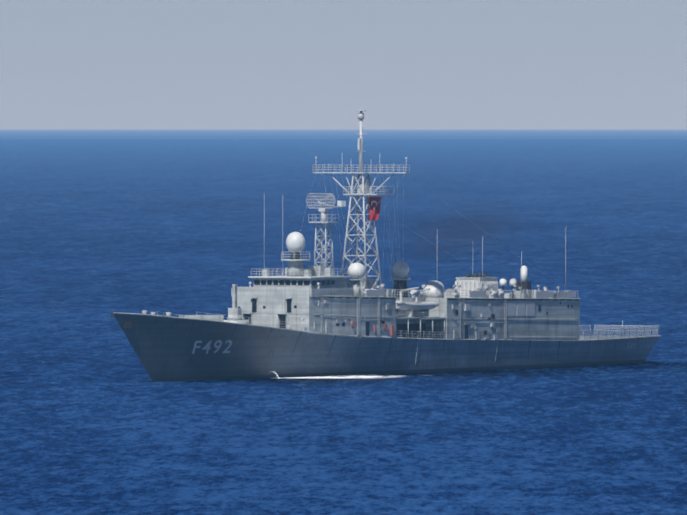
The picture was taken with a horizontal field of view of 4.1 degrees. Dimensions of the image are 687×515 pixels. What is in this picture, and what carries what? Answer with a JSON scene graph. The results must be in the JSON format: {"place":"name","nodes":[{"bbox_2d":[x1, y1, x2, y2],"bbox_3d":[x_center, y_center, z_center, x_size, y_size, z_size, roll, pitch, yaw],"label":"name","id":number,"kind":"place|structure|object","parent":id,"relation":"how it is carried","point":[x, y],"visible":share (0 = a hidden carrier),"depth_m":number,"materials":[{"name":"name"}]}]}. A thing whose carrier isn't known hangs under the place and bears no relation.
{"place":"outdoors","nodes":[
{"label":"outdoors","id":0,"kind":"place"},
{"bbox_2d":[0,129,686,514],"bbox_3d":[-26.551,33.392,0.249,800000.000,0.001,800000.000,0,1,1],"label":"sea","id":1,"kind":"structure","parent":0,"point":[96,231],"depth_m":1704.13,"materials":[{"name":"liquid"}]},
{"bbox_2d":[111,110,660,381],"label":"frigate","id":2,"kind":"object","parent":1,"relation":"on","point":[297,320],"visible":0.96,"depth_m":1287.90,"materials":[{"name":"grey metal"}]},
{"bbox_2d":[0,0,686,135],"bbox_3d":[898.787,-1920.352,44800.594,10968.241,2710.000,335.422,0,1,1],"label":"sky","id":3,"kind":"structure","parent":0,"point":[342,76],"depth_m":44983.16,"materials":[{"name":"grey"}]},
{"bbox_2d":[6,129,680,129],"bbox_3d":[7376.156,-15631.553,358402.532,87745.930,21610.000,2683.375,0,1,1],"label":"horizon haze","id":4,"kind":"object","parent":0,"point":[366,129],"depth_m":359888.06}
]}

